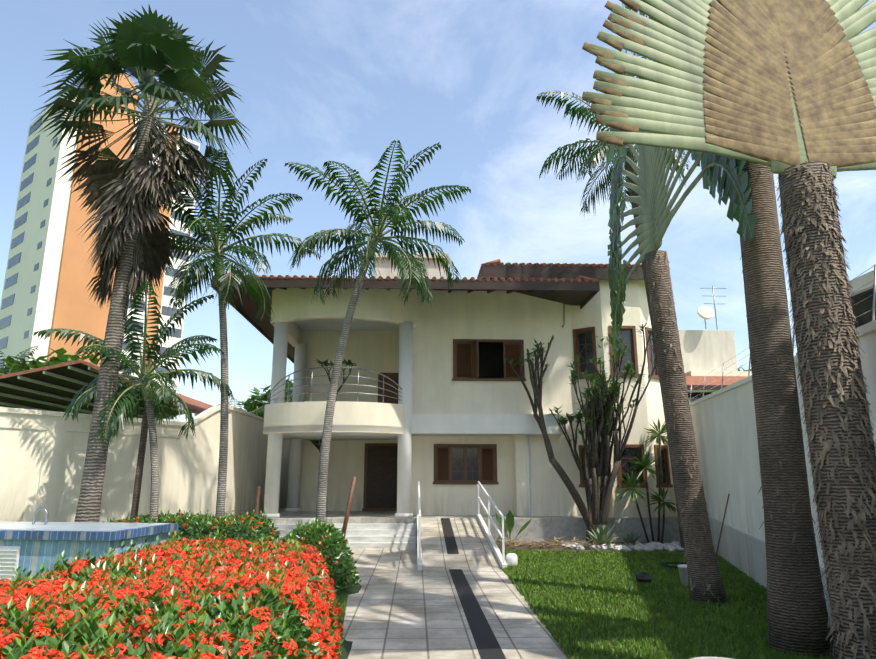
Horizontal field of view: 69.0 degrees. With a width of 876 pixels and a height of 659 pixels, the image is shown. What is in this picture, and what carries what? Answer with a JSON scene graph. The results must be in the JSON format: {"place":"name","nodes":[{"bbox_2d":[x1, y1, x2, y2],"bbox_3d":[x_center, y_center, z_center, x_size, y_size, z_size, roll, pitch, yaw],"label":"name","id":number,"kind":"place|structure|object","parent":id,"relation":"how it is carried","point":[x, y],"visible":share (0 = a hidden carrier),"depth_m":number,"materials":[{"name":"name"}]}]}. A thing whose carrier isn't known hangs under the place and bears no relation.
{"place":"outdoors","nodes":[
{"label":"outdoors","id":0,"kind":"place"},
{"bbox_2d":[0,73,199,420],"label":"apartment tower","id":1,"kind":"structure","parent":0,"point":[48,278],"depth_m":74.68,"materials":[{"name":"orange paint"}]},
{"bbox_2d":[0,359,212,419],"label":"carport roof","id":2,"kind":"structure","parent":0,"point":[56,387],"depth_m":20.15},
{"bbox_2d":[0,405,289,521],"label":"boundary wall","id":3,"kind":"structure","parent":0,"point":[42,456],"depth_m":14.76,"materials":[{"name":"beige paint"}]},
{"bbox_2d":[0,0,875,421],"label":"sky","id":4,"kind":"structure","parent":0,"point":[318,82],"materials":[{"name":"blue"}]},
{"bbox_2d":[342,548,568,658],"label":"path","id":5,"kind":"structure","parent":0,"point":[399,605],"depth_m":8.24,"materials":[{"name":"white tile"}]},
{"bbox_2d":[343,544,833,658],"bbox_3d":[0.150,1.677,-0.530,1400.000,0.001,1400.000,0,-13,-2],"label":"ground","id":6,"kind":"structure","parent":0,"point":[647,629],"depth_m":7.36,"materials":[{"name":"green plant"}]},
{"bbox_2d":[0,348,127,374],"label":"foliage","id":7,"kind":"object","parent":6,"relation":"on","point":[61,357],"visible":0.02,"depth_m":37.77,"materials":[{"name":"green plant"}]},
{"bbox_2d":[0,508,178,581],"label":"swimming pool","id":8,"kind":"object","parent":6,"relation":"on","point":[33,545],"visible":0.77,"depth_m":9.09,"materials":[{"name":"blue tile"}]},
{"bbox_2d":[0,346,264,419],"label":"trees","id":9,"kind":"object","parent":6,"relation":"on","point":[4,370],"depth_m":24.55,"materials":[{"name":"green plant"}]},
{"bbox_2d":[34,281,234,520],"bbox_3d":[-6.143,1.906,13.020,3.727,5.666,3.803,0,-13,-2],"label":"palm","id":10,"kind":"object","parent":6,"relation":"on","point":[147,394],"visible":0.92,"depth_m":13.09,"materials":[{"name":"green plant"}]},
{"bbox_2d":[32,5,252,521],"bbox_3d":[-6.505,-1.365,13.452,4.517,12.231,4.347,0,-13,-2],"label":"tall fan palm","id":11,"kind":"object","parent":6,"relation":"on","point":[128,194],"visible":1,"depth_m":13.40,"materials":[{"name":"green plant"}]},
{"bbox_2d":[0,528,352,658],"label":"ixora hedge","id":12,"kind":"object","parent":6,"relation":"on","point":[210,597],"visible":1,"depth_m":3.90,"materials":[{"name":"red plant"}]},
{"bbox_2d":[106,508,281,542],"bbox_3d":[-5.013,4.184,12.770,3.584,1.098,2.776,0,-13,-2],"label":"ixora hedge","id":13,"kind":"object","parent":6,"relation":"on","point":[200,525],"visible":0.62,"depth_m":12.12,"materials":[{"name":"green plant"}]},
{"bbox_2d":[137,149,319,517],"bbox_3d":[-5.063,0.386,14.332,4.520,9.207,4.046,-7,-15,29],"label":"palm","id":14,"kind":"object","parent":6,"relation":"on","point":[218,266],"visible":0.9,"depth_m":14.59,"materials":[{"name":"green plant"}]},
{"bbox_2d":[237,379,292,417],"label":"tree","id":15,"kind":"object","parent":6,"relation":"on","point":[260,403],"visible":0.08,"depth_m":42.77,"materials":[{"name":"green plant"}]},
{"bbox_2d":[255,477,356,538],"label":"wood stakes","id":16,"kind":"object","parent":6,"relation":"on","point":[348,508],"visible":0.5,"depth_m":13.60,"materials":[{"name":"brown wood"}]},
{"bbox_2d":[282,518,361,595],"bbox_3d":[-2.013,3.568,10.149,1.630,1.120,1.600,0,-13,-2],"label":"shrub","id":17,"kind":"object","parent":6,"relation":"on","point":[329,541],"visible":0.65,"depth_m":9.91,"materials":[{"name":"green plant"}]},
{"bbox_2d":[334,557,352,632],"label":"lawn","id":18,"kind":"structure","parent":6,"relation":"on","point":[342,600],"depth_m":8.97,"materials":[{"name":"green plant"}]},
{"bbox_2d":[284,140,470,524],"bbox_3d":[-1.449,0.233,13.960,4.329,9.344,4.502,0,-13,-2],"label":"palm","id":19,"kind":"object","parent":6,"relation":"on","point":[392,210],"depth_m":14.27,"materials":[{"name":"green plant"}]},
{"bbox_2d":[417,481,506,569],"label":"ramp","id":20,"kind":"structure","parent":6,"relation":"on","point":[456,543],"depth_m":14.18,"materials":[{"name":"white paint"}]},
{"bbox_2d":[250,280,679,548],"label":"house","id":21,"kind":"structure","parent":6,"relation":"on","point":[410,342],"depth_m":18.88,"materials":[{"name":"white paint"}]},
{"bbox_2d":[309,439,321,451],"bbox_3d":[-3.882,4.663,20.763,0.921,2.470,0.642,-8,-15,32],"label":"wall lamp","id":22,"kind":"object","parent":21,"relation":"on","point":[315,443],"visible":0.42,"depth_m":20.98,"materials":[{"name":"black metal"}]},
{"bbox_2d":[267,367,401,403],"bbox_3d":[-3.751,1.864,19.053,5.351,0.966,2.698,-10,-16,37],"label":"balcony railing","id":23,"kind":"object","parent":21,"relation":"attached to","point":[289,394],"visible":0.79,"depth_m":17.73,"materials":[{"name":"metal"}]},
{"bbox_2d":[211,273,599,362],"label":"roof","id":24,"kind":"structure","parent":21,"relation":"on","point":[588,288],"depth_m":17.51,"materials":[{"name":"tile"}]},
{"bbox_2d":[233,278,578,293],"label":"roof rafters","id":25,"kind":"object","parent":24,"relation":"on","point":[490,291],"visible":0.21,"depth_m":18.46,"materials":[{"name":"brown wood"}]},
{"bbox_2d":[373,253,449,278],"bbox_3d":[-1.080,-1.117,25.333,2.950,3.080,2.700,0,-13,-2],"label":"rooftop structure","id":26,"kind":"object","parent":21,"relation":"on","point":[384,268],"depth_m":24.37,"materials":[{"name":"paint"}]},
{"bbox_2d":[362,326,672,510],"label":"windows","id":27,"kind":"structure","parent":21,"relation":"on","point":[464,463],"depth_m":19.18,"materials":[{"name":"brown wood"}]},
{"bbox_2d":[477,259,643,279],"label":"roof","id":28,"kind":"structure","parent":21,"relation":"on","point":[497,268],"depth_m":18.98,"materials":[{"name":"tile"}]},
{"bbox_2d":[506,553,517,566],"bbox_3d":[1.462,4.583,12.658,0.240,0.270,0.234,0,-13,-2],"label":"globe lamp","id":29,"kind":"object","parent":6,"relation":"on","point":[511,559],"visible":0.79,"depth_m":12.57,"materials":[{"name":"white glass"}]},
{"bbox_2d":[494,536,684,551],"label":"stones","id":30,"kind":"object","parent":6,"relation":"on","point":[673,546],"visible":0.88,"depth_m":15.79,"materials":[{"name":"stone"}]},
{"bbox_2d":[495,510,531,544],"bbox_3d":[1.999,5.256,17.012,0.962,0.918,0.624,6,-14,-23],"label":"banana plant","id":31,"kind":"object","parent":30,"relation":"on","point":[509,523],"visible":0.77,"depth_m":16.74,"materials":[{"name":"green plant"}]},
{"bbox_2d":[503,323,656,543],"bbox_3d":[4.230,2.953,17.867,4.448,5.990,2.290,-7,-15,26],"label":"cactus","id":32,"kind":"object","parent":30,"relation":"on","point":[601,419],"visible":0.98,"depth_m":17.55,"materials":[{"name":"green plant"}]},
{"bbox_2d":[581,524,622,544],"bbox_3d":[4.095,5.159,16.017,1.176,0.619,1.289,10,-16,-37],"label":"agave plant","id":33,"kind":"object","parent":30,"relation":"on","point":[601,535],"visible":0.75,"depth_m":15.89,"materials":[{"name":"green plant"}]},
{"bbox_2d":[536,54,700,547],"bbox_3d":[5.124,-0.929,16.689,4.977,12.844,5.009,0,-13,-2],"label":"tall palm","id":34,"kind":"object","parent":30,"relation":"on","point":[596,155],"visible":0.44,"depth_m":17.55,"materials":[{"name":"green plant"}]},
{"bbox_2d":[615,531,645,544],"bbox_3d":[4.892,5.287,16.142,0.916,0.427,0.806,-12,-18,43],"label":"agave plant","id":35,"kind":"object","parent":30,"relation":"on","point":[630,539],"visible":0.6,"depth_m":16.05,"materials":[{"name":"green plant"}]},
{"bbox_2d":[614,419,676,542],"bbox_3d":[5.745,4.100,17.416,2.092,3.373,1.478,0,-13,-2],"label":"dracaena plant","id":36,"kind":"object","parent":30,"relation":"on","point":[645,462],"visible":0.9,"depth_m":17.37,"materials":[{"name":"green plant"}]},
{"bbox_2d":[417,264,875,568],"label":"yard clutter","id":37,"kind":"object","parent":6,"relation":"on","point":[527,436],"visible":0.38,"depth_m":12.87,"materials":[{"name":"metal"}]},
{"bbox_2d":[606,1,756,604],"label":"traveller palm","id":38,"kind":"object","parent":6,"relation":"on","point":[732,183],"visible":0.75,"depth_m":9.76,"materials":[{"name":"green plant"}]},
{"bbox_2d":[636,494,729,582],"bbox_3d":[4.341,3.602,11.017,2.046,1.468,0.337,3,-13,-14],"label":"wooden pole","id":39,"kind":"object","parent":6,"relation":"on","point":[643,577],"visible":0.58,"depth_m":10.74,"materials":[{"name":"brown wood"}]},
{"bbox_2d":[677,564,688,585],"bbox_3d":[4.112,4.048,10.462,0.318,0.325,0.316,0,-13,-2],"label":"spotlight","id":40,"kind":"object","parent":6,"relation":"on","point":[682,568],"visible":0.29,"depth_m":10.39,"materials":[{"name":"white plastic"}]},
{"bbox_2d":[690,656,731,658],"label":"concrete planter","id":41,"kind":"object","parent":6,"relation":"on","point":[707,657],"visible":1,"depth_m":4.51,"materials":[{"name":"concrete"}]},
{"bbox_2d":[582,0,875,658],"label":"traveller palm","id":42,"kind":"object","parent":6,"relation":"on","point":[785,90],"visible":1,"depth_m":5.96,"materials":[{"name":"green plant"}]},
{"bbox_2d":[689,320,875,627],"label":"boundary wall","id":43,"kind":"structure","parent":6,"relation":"on","point":[724,425],"depth_m":11.74,"materials":[{"name":"white paint"}]},
{"bbox_2d":[738,161,832,657],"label":"palm trunk","id":44,"kind":"object","parent":6,"relation":"on","point":[797,616],"visible":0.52,"depth_m":6.92,"materials":[{"name":"brown plant"}]},
{"bbox_2d":[674,286,751,514],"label":"neighbour house","id":45,"kind":"structure","parent":0,"point":[705,352],"depth_m":22.79,"materials":[{"name":"paint"}]},
{"bbox_2d":[685,362,747,389],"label":"tiled roof","id":46,"kind":"structure","parent":45,"relation":"on","point":[694,381],"depth_m":21.29,"materials":[{"name":"tile"}]},
{"bbox_2d":[848,270,875,328],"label":"neighboring building","id":47,"kind":"structure","parent":0,"point":[861,294],"depth_m":7.75,"materials":[{"name":"grey metal"}]},
{"bbox_3d":[-3.116,2.748,18.823,0.399,0.380,0.420,0,-13,-2],"label":"balcony pot","id":48,"kind":"object","parent":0,"visible":0},
{"bbox_2d":[315,358,358,398],"bbox_3d":[-3.056,1.757,19.087,1.368,1.778,0.912,0,-13,-2],"label":"potted plant","id":49,"kind":"object","parent":48,"relation":"in","point":[325,363],"visible":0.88,"depth_m":19.16,"materials":[{"name":"green plant"}]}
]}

